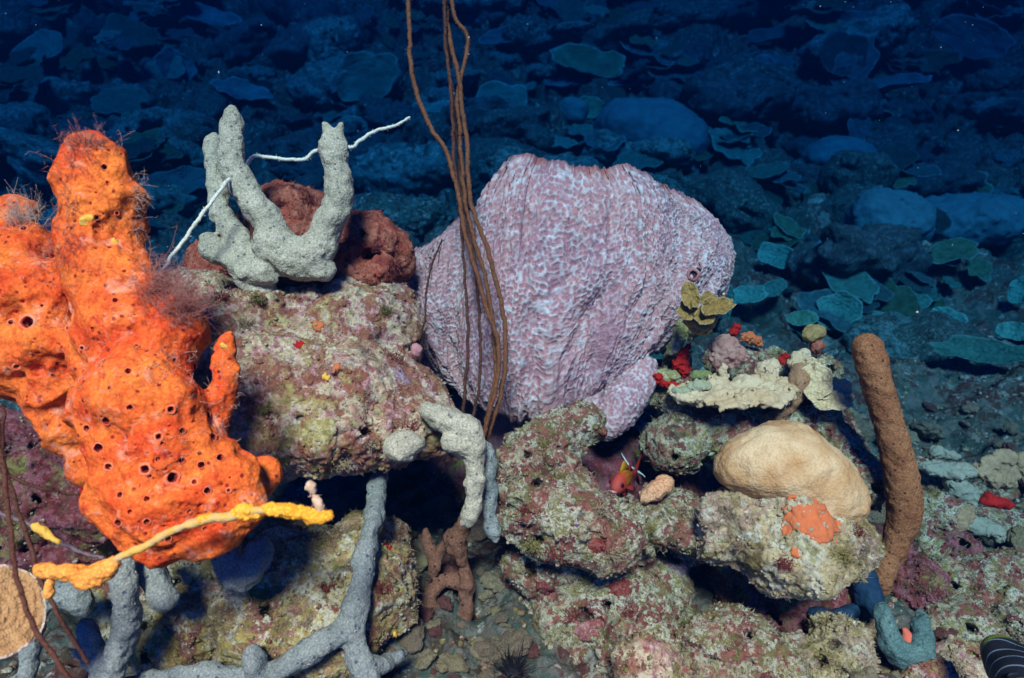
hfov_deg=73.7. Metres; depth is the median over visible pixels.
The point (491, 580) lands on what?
reef rubble
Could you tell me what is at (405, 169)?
reef rock
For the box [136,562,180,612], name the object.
rope sponge
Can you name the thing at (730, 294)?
plate coral
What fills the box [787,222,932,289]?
reef lump
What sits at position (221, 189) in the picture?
wire coral
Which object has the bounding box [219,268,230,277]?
algae tuft
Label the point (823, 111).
reef lump
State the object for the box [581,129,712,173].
reef lump
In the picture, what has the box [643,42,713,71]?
reef lump
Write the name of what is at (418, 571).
reef rock
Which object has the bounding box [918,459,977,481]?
ledge coral
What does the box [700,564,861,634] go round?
reef rock
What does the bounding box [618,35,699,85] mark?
tiered plate coral
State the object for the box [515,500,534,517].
algae tuft
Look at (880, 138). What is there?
reef lump
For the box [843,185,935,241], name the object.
dome coral
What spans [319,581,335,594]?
algae tuft
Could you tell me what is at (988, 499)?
red sponge
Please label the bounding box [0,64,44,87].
tiered plate coral
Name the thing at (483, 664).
reef rubble
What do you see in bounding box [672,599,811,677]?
reef rock
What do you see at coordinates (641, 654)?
reef rock
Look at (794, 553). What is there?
encrusting sponge
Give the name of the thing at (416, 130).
reef lump
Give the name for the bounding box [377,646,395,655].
reef rubble
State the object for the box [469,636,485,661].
reef rubble
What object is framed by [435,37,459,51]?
reef lump
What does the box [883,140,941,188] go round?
plate coral
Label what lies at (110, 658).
rope sponge
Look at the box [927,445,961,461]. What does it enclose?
ledge coral
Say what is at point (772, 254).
plate coral
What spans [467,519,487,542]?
reef rubble
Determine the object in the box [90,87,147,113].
plate coral
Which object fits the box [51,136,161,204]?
tiered plate coral
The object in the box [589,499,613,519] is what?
algae tuft
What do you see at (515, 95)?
plate coral
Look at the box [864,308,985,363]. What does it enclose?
reef lump
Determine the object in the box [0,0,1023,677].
reef slope
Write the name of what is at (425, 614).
reef rubble
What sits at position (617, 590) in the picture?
encrusting growth patch
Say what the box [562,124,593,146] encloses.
tiered plate coral
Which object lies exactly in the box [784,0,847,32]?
tiered plate coral
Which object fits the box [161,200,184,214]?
plate coral
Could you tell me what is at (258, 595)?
algae tuft
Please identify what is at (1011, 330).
plate coral
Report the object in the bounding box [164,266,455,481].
ledge rock
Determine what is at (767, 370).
knob coral
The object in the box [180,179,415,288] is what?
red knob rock
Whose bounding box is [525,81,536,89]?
plate coral
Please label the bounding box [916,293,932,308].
plate coral
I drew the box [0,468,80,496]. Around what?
wire coral
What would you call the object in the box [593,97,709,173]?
dome coral
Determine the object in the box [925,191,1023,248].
dome coral
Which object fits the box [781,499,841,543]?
encrusting sponge
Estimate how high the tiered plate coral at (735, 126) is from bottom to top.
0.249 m
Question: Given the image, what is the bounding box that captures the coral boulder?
[693,486,885,602]
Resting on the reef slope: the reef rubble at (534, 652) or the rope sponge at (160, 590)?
the reef rubble at (534, 652)
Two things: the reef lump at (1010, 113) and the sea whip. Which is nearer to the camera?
the sea whip
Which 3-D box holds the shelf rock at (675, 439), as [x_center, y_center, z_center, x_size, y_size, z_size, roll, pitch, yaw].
[0.564,0.159,1.608,0.546,0.359,0.425,0,15,0]
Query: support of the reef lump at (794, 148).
on the reef slope
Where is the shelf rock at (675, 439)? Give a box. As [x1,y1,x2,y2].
[638,337,885,512]
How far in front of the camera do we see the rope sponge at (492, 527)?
1.25 m
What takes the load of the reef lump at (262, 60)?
on the reef slope
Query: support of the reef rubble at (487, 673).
on the reef slope
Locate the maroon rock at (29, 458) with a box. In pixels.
[0,403,119,580]
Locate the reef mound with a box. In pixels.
[495,399,730,677]
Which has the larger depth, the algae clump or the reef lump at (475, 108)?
the reef lump at (475, 108)
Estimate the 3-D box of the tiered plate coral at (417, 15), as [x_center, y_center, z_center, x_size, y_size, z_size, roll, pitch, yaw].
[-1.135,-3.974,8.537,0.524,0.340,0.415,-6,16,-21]
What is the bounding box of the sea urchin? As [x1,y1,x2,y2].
[487,635,547,677]
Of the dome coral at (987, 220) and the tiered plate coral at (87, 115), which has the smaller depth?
the dome coral at (987, 220)
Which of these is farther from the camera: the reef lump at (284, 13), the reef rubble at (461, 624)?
the reef lump at (284, 13)
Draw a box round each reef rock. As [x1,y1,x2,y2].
[88,571,220,674]
[167,499,422,677]
[302,15,364,62]
[342,101,358,115]
[351,140,456,197]
[353,192,452,236]
[415,567,427,579]
[423,426,708,536]
[467,635,475,645]
[494,13,555,58]
[607,629,683,677]
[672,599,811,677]
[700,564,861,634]
[706,57,794,81]
[779,610,881,677]
[881,530,987,610]
[888,634,987,677]
[914,454,965,556]
[923,549,1023,641]
[970,479,1023,531]
[985,546,1023,644]
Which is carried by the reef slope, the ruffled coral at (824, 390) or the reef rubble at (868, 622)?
the reef rubble at (868, 622)
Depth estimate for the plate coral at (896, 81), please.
6.72 m
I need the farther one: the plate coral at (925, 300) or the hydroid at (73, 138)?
the plate coral at (925, 300)
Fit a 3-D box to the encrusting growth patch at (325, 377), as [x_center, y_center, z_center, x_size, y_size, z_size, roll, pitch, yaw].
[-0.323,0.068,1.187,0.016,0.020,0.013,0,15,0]
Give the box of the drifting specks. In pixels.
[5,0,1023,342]
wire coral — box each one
[0,406,90,664]
[0,421,72,677]
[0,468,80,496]
[160,116,409,274]
[405,0,501,436]
[417,240,442,343]
[441,0,470,412]
[442,0,507,441]
[447,38,482,416]
[449,0,496,426]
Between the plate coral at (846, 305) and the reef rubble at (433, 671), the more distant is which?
the plate coral at (846, 305)
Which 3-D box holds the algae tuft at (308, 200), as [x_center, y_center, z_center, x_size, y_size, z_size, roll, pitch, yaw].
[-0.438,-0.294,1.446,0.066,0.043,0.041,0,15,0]
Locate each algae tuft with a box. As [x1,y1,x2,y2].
[211,286,234,304]
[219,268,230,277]
[230,311,254,329]
[240,588,273,605]
[245,290,265,304]
[254,401,272,417]
[268,196,290,208]
[277,457,290,469]
[290,611,315,628]
[300,192,320,209]
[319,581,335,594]
[331,457,353,473]
[334,247,360,263]
[340,232,366,252]
[341,559,351,571]
[361,435,379,454]
[370,240,387,253]
[372,579,395,596]
[376,300,394,315]
[383,347,409,364]
[384,257,404,275]
[397,418,421,431]
[496,469,523,487]
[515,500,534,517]
[521,537,543,555]
[536,435,553,448]
[543,548,562,561]
[552,467,572,479]
[552,603,588,623]
[578,573,592,586]
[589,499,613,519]
[601,546,630,563]
[619,605,642,617]
[642,523,658,535]
[668,502,695,518]
[714,504,735,519]
[731,539,750,556]
[772,552,795,573]
[829,543,857,565]
[853,519,870,541]
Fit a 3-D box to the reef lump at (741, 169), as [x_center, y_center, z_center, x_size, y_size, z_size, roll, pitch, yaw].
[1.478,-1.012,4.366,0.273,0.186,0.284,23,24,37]
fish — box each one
[609,454,640,497]
[980,634,1023,677]
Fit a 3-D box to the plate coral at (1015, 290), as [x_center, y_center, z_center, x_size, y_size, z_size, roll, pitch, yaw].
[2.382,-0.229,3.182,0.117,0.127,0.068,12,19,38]
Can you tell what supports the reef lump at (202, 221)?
on the reef slope
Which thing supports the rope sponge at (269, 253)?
on the ledge rock at (366, 392)
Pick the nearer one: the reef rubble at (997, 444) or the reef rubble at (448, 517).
the reef rubble at (448, 517)
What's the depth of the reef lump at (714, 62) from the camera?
8.04 m
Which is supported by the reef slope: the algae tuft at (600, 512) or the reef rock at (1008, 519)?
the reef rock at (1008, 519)
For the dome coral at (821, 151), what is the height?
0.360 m
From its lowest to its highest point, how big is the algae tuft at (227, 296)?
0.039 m
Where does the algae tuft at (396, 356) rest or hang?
on the ledge rock at (366, 392)
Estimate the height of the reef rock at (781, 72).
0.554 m
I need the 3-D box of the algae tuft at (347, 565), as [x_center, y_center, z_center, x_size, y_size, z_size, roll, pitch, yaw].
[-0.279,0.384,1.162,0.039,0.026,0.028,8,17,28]
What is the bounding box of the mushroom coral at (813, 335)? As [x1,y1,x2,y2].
[801,324,826,354]
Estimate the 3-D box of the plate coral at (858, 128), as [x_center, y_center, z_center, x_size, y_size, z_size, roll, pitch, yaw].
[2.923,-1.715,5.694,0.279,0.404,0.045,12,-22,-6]
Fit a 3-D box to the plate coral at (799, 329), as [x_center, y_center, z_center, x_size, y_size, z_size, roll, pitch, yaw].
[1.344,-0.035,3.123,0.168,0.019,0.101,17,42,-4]
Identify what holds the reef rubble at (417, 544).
on the reef slope
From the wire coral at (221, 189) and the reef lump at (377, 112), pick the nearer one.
the wire coral at (221, 189)
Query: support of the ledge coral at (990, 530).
on the reef slope
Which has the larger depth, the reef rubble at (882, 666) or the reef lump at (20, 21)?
the reef lump at (20, 21)
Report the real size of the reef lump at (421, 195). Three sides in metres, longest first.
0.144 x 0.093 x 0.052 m
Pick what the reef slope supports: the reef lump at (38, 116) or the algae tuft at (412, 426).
the reef lump at (38, 116)
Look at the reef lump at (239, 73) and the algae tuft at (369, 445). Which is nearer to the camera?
the algae tuft at (369, 445)
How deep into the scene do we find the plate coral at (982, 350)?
2.62 m
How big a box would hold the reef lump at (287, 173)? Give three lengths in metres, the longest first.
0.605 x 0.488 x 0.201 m
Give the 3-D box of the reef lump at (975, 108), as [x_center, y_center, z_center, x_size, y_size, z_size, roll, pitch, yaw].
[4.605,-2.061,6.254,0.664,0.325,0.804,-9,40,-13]
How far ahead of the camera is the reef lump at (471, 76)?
6.66 m
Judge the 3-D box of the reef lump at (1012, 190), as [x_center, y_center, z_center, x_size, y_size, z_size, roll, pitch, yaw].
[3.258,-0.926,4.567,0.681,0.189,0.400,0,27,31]
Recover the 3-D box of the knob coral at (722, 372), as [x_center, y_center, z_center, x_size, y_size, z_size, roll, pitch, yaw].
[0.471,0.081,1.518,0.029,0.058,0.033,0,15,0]
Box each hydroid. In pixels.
[0,178,56,232]
[1,276,242,530]
[6,144,117,295]
[51,113,133,177]
[87,226,234,334]
[120,169,157,263]
[184,340,244,438]
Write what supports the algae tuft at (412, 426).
on the ledge rock at (366, 392)
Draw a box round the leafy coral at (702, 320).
[676,281,735,335]
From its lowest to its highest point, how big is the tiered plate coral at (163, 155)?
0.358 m
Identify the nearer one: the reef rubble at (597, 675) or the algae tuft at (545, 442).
the reef rubble at (597, 675)
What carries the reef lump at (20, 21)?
on the reef slope
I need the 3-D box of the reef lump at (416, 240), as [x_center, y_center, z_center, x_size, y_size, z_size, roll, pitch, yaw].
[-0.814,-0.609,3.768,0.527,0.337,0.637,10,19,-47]
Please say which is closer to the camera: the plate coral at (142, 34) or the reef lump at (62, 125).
the reef lump at (62, 125)
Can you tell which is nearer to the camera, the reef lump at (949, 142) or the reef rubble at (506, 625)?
the reef rubble at (506, 625)
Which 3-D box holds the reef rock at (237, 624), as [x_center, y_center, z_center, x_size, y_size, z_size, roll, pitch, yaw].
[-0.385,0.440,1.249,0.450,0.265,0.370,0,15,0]
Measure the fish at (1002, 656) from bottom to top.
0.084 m
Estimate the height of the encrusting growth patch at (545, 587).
0.041 m
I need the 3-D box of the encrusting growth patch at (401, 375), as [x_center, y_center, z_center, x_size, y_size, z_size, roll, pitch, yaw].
[-0.206,0.070,1.281,0.036,0.035,0.035,0,15,0]
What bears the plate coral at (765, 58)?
on the reef slope
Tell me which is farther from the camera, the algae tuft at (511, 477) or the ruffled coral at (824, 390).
the ruffled coral at (824, 390)
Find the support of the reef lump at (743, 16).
on the reef slope
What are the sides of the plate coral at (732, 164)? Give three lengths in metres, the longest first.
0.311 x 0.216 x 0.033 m
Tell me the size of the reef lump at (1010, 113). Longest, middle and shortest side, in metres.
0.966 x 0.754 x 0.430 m
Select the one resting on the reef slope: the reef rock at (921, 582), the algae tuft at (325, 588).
the reef rock at (921, 582)
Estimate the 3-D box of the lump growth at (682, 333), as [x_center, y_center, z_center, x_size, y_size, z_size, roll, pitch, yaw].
[0.386,0.028,1.588,0.131,0.140,0.061,-12,19,-39]
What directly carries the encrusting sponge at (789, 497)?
on the coral boulder
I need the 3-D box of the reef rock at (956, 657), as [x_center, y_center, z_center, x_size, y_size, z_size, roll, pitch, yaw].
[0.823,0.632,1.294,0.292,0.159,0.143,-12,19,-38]
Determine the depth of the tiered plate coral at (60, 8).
8.33 m
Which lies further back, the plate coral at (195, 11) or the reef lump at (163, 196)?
the plate coral at (195, 11)
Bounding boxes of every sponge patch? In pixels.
[382,430,424,461]
[901,627,911,642]
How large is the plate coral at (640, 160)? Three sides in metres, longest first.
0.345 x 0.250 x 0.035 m
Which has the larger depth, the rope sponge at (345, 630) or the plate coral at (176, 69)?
the plate coral at (176, 69)
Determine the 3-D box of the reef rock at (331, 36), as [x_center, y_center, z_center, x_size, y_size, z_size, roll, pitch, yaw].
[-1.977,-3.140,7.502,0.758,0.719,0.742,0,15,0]
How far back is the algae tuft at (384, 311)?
1.34 m
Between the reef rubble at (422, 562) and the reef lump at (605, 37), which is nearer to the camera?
the reef rubble at (422, 562)
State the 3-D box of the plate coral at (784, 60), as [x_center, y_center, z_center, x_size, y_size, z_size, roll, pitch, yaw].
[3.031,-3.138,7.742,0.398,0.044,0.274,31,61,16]
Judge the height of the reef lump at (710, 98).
0.559 m
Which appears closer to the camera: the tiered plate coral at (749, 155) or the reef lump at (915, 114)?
the tiered plate coral at (749, 155)
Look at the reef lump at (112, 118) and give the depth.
5.93 m
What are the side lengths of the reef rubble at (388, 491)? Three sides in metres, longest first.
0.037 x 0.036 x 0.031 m
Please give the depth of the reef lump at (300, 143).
4.78 m
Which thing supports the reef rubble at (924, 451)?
on the reef slope
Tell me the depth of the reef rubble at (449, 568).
1.43 m
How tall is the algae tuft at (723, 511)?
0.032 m
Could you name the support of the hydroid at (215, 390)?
attached to the orange sponge at (92, 453)
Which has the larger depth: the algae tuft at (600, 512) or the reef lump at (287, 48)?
the reef lump at (287, 48)
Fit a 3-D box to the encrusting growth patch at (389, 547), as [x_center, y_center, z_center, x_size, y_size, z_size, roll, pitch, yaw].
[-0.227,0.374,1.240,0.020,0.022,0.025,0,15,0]
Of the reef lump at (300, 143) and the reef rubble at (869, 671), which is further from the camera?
the reef lump at (300, 143)
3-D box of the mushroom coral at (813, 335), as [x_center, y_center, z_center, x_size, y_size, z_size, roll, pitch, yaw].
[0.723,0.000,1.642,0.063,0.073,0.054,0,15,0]
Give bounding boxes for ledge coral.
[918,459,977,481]
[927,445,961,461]
[942,477,982,508]
[952,504,975,531]
[967,515,1006,542]
[971,448,1021,489]
[1015,452,1023,485]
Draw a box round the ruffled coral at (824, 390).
[802,357,853,410]
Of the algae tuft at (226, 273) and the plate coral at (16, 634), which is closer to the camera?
the plate coral at (16, 634)
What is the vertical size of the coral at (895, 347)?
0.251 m
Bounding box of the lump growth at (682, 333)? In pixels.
[656,319,699,382]
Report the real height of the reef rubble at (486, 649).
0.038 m
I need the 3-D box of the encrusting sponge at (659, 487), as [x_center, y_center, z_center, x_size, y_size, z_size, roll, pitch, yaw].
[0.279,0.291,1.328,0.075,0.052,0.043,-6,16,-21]
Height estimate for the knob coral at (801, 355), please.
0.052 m
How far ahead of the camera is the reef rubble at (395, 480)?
1.83 m
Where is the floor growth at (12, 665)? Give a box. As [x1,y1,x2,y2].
[0,357,1023,677]
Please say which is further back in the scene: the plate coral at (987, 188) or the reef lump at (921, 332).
the plate coral at (987, 188)
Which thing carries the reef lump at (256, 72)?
on the reef slope
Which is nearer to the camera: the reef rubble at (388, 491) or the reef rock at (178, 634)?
the reef rock at (178, 634)
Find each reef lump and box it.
[0,0,63,59]
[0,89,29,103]
[0,101,52,136]
[0,119,38,171]
[0,127,59,189]
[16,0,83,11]
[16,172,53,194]
[23,76,157,118]
[39,183,204,229]
[48,115,113,143]
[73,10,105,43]
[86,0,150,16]
[102,106,210,142]
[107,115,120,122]
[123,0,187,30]
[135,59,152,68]
[160,121,218,147]
[165,134,204,168]
[171,82,234,121]
[188,214,207,225]
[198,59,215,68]
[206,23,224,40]
[207,16,276,67]
[226,64,276,80]
[228,69,251,81]
[246,55,276,75]
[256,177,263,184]
[257,0,349,28]
[259,13,336,75]
[260,122,386,168]
[269,160,323,181]
[274,114,313,125]
[284,50,403,111]
[294,172,323,188]
[330,117,369,137]
[335,12,378,44]
[352,203,421,248]
[355,93,420,131]
[363,44,386,53]
[363,127,401,143]
[388,0,412,10]
[398,52,430,76]
[398,107,462,144]
[402,0,525,18]
[413,84,466,103]
[418,133,480,147]
[418,235,437,246]
[419,193,429,197]
[429,137,553,188]
[430,66,481,92]
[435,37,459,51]
[445,95,511,135]
[449,8,493,28]
[449,43,472,62]
[467,105,550,141]
[467,181,485,198]
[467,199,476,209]
[477,145,603,183]
[488,11,506,24]
[489,52,522,69]
[516,121,568,153]
[525,63,557,79]
[529,20,594,53]
[537,42,627,80]
[580,8,658,55]
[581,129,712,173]
[614,72,637,91]
[625,58,654,82]
[642,171,686,196]
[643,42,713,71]
[646,37,685,59]
[648,66,798,128]
[650,0,728,27]
[653,4,668,15]
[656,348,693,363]
[675,167,784,232]
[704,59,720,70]
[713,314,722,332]
[718,0,806,32]
[735,165,763,183]
[770,161,820,184]
[778,77,884,136]
[781,135,818,158]
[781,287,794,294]
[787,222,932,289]
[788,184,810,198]
[797,3,918,67]
[798,182,878,223]
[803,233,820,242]
[818,150,899,194]
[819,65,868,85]
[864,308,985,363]
[866,120,930,151]
[882,99,935,125]
[894,146,985,197]
[927,129,989,157]
[945,89,1007,118]
[962,67,1023,92]
[967,89,1023,128]
[977,98,1023,136]
[986,234,1023,260]
[988,149,1023,167]
[991,184,1023,198]
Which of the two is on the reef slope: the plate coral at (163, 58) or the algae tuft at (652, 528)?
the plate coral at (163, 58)
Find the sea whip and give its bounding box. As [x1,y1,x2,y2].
[0,509,104,560]
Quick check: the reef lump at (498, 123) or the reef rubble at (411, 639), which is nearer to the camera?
the reef rubble at (411, 639)
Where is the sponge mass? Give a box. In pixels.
[806,570,884,620]
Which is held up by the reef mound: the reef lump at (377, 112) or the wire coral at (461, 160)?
the wire coral at (461, 160)
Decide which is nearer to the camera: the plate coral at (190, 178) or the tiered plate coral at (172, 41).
the plate coral at (190, 178)
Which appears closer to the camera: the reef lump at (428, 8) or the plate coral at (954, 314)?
the plate coral at (954, 314)
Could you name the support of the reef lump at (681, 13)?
on the reef slope
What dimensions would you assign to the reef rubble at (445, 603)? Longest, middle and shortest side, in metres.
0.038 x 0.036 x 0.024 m
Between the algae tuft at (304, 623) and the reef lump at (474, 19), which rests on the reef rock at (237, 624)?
the algae tuft at (304, 623)
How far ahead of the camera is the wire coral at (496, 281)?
1.36 m
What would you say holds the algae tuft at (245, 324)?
on the ledge rock at (366, 392)
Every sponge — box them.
[0,130,282,568]
[17,580,94,677]
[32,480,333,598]
[71,558,142,677]
[125,469,407,677]
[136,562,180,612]
[198,105,354,292]
[211,494,273,592]
[398,153,736,459]
[418,516,474,620]
[419,401,486,527]
[482,441,501,542]
[639,474,674,504]
[652,373,678,388]
[672,343,692,378]
[728,322,740,337]
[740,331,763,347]
[760,362,810,421]
[778,352,789,364]
[780,524,791,535]
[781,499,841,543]
[786,495,796,500]
[791,547,799,558]
[851,333,923,596]
[872,601,935,669]
[979,492,1015,509]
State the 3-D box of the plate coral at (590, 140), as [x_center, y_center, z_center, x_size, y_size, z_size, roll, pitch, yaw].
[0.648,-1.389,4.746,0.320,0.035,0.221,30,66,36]
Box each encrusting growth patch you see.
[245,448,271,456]
[293,340,304,348]
[298,413,340,448]
[312,320,325,331]
[322,372,330,381]
[332,362,342,372]
[383,541,391,549]
[392,367,410,384]
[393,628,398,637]
[536,580,554,595]
[572,616,603,641]
[588,538,606,553]
[605,578,631,597]
[667,555,689,576]
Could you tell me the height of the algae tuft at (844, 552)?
0.036 m
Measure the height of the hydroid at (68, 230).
0.198 m
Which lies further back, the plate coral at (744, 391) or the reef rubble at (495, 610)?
the plate coral at (744, 391)
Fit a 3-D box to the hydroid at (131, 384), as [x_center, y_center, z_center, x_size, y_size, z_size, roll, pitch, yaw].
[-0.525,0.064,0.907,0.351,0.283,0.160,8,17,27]
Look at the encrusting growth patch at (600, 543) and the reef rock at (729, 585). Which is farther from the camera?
the reef rock at (729, 585)
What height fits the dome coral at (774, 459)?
0.182 m
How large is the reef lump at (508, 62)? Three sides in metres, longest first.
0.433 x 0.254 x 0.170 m
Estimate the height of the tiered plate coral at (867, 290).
0.280 m
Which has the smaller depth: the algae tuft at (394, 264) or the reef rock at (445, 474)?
the algae tuft at (394, 264)
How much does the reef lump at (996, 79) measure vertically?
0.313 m
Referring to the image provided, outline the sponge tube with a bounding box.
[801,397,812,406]
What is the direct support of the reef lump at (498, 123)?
on the reef slope
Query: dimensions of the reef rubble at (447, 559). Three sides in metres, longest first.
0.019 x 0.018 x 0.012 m
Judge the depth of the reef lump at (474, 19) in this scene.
8.92 m
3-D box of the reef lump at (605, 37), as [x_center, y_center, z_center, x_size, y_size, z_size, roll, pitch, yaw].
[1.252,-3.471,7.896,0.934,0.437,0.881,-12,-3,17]
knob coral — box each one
[690,370,711,380]
[707,334,749,372]
[717,363,729,381]
[754,357,781,382]
[785,348,810,368]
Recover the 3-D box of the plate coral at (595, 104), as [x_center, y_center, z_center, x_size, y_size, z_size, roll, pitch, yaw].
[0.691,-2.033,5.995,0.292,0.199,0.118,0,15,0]
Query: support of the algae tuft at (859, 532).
on the coral boulder
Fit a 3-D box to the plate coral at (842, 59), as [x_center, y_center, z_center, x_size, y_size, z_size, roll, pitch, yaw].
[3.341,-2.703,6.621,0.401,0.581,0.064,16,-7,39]
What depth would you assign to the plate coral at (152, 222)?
4.23 m
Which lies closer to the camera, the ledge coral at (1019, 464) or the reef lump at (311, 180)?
the ledge coral at (1019, 464)
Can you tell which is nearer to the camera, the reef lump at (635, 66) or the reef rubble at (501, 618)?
the reef rubble at (501, 618)
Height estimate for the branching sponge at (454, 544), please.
0.297 m
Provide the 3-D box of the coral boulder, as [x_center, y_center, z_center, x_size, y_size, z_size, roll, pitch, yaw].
[0.512,0.359,1.232,0.355,0.218,0.223,0,15,0]
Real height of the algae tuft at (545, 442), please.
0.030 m
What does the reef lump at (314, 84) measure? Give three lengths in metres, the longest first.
1.422 x 1.153 x 0.581 m
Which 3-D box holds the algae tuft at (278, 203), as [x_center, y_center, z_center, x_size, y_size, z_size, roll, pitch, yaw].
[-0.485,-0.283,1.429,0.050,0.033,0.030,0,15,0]
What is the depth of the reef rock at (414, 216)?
3.65 m
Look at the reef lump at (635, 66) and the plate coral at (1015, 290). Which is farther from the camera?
the reef lump at (635, 66)
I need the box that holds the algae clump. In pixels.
[680,607,700,625]
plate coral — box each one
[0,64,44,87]
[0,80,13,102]
[0,564,45,658]
[4,46,46,89]
[12,29,62,58]
[28,0,74,20]
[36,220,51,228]
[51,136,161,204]
[57,85,119,119]
[59,29,138,69]
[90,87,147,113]
[97,56,118,70]
[101,13,159,46]
[116,128,182,175]
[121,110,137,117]
[128,0,179,29]
[138,166,205,192]
[143,56,184,78]
[146,213,179,227]
[154,47,196,82]
[156,28,195,49]
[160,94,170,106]
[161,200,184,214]
[163,0,242,25]
[209,76,272,100]
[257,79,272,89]
[314,100,350,121]
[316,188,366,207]
[333,51,398,101]
[342,115,372,127]
[357,5,372,13]
[383,13,399,27]
[400,9,443,32]
[412,100,449,111]
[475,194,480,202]
[476,80,526,107]
[478,25,511,44]
[489,71,513,85]
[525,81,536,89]
[537,0,558,9]
[544,77,581,87]
[549,43,625,77]
[552,135,578,148]
[555,0,591,21]
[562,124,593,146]
[579,96,604,118]
[582,5,626,23]
[584,129,625,151]
[604,85,625,98]
[608,78,644,87]
[612,151,663,169]
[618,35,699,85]
[651,353,662,358]
[667,373,799,412]
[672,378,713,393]
[695,122,772,166]
[709,116,757,151]
[709,159,754,172]
[724,285,734,319]
[733,285,768,303]
[736,221,775,243]
[741,25,803,42]
[746,161,806,192]
[750,212,805,250]
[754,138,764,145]
[755,54,775,62]
[757,242,793,268]
[760,184,782,205]
[763,278,786,296]
[766,53,795,71]
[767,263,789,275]
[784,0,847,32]
[786,310,818,325]
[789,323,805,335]
[797,269,893,332]
[802,183,819,199]
[817,290,862,329]
[820,30,869,85]
[820,66,850,84]
[831,33,879,84]
[841,10,873,21]
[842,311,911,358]
[847,117,873,141]
[869,311,882,314]
[870,73,931,90]
[873,50,929,79]
[874,276,921,315]
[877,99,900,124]
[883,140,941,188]
[899,270,946,309]
[903,49,962,71]
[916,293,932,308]
[928,237,979,263]
[930,334,1023,363]
[932,307,967,322]
[933,14,1015,59]
[935,207,951,233]
[938,257,992,287]
[966,0,1023,19]
[968,170,993,193]
[995,321,1023,340]
[1007,276,1023,302]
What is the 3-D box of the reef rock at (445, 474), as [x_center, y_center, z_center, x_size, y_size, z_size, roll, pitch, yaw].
[0.144,0.391,1.841,0.790,0.388,0.443,0,15,0]
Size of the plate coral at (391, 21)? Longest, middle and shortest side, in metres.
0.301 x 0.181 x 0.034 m
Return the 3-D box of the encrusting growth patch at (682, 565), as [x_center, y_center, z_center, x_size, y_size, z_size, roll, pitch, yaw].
[0.346,0.474,1.428,0.052,0.054,0.054,0,15,0]
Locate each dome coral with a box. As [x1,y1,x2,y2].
[559,97,588,124]
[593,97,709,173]
[713,420,870,520]
[800,135,877,167]
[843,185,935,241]
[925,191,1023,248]
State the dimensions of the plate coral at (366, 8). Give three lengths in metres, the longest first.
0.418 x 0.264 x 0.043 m
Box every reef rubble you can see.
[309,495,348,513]
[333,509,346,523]
[361,468,403,492]
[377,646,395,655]
[386,489,392,494]
[398,618,424,653]
[400,512,411,520]
[413,534,424,554]
[413,549,427,570]
[414,648,436,669]
[416,574,429,598]
[418,607,433,622]
[423,618,440,628]
[428,625,442,637]
[430,668,436,674]
[436,511,460,524]
[436,653,468,672]
[437,564,458,590]
[438,596,453,611]
[445,556,450,562]
[445,674,461,677]
[457,621,464,627]
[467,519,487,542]
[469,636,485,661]
[473,639,500,664]
[476,566,484,576]
[477,589,493,601]
[478,668,494,677]
[479,569,504,593]
[480,661,493,666]
[491,606,500,615]
[494,613,508,623]
[496,627,533,660]
[499,574,512,589]
[499,622,510,627]
[525,642,539,658]
[593,673,603,677]
[848,407,869,418]
[848,665,877,677]
[854,416,874,442]
[857,618,876,632]
[866,505,885,524]
[871,522,883,534]
[878,663,890,670]
[890,670,902,677]
[905,420,946,439]
[906,426,920,445]
[922,401,936,411]
[922,446,951,461]
[933,627,958,640]
[960,400,979,413]
[960,419,970,426]
[992,440,1007,447]
[995,426,1003,432]
[1003,420,1019,435]
[1003,442,1016,450]
[1006,523,1023,548]
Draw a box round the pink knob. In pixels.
[410,343,422,357]

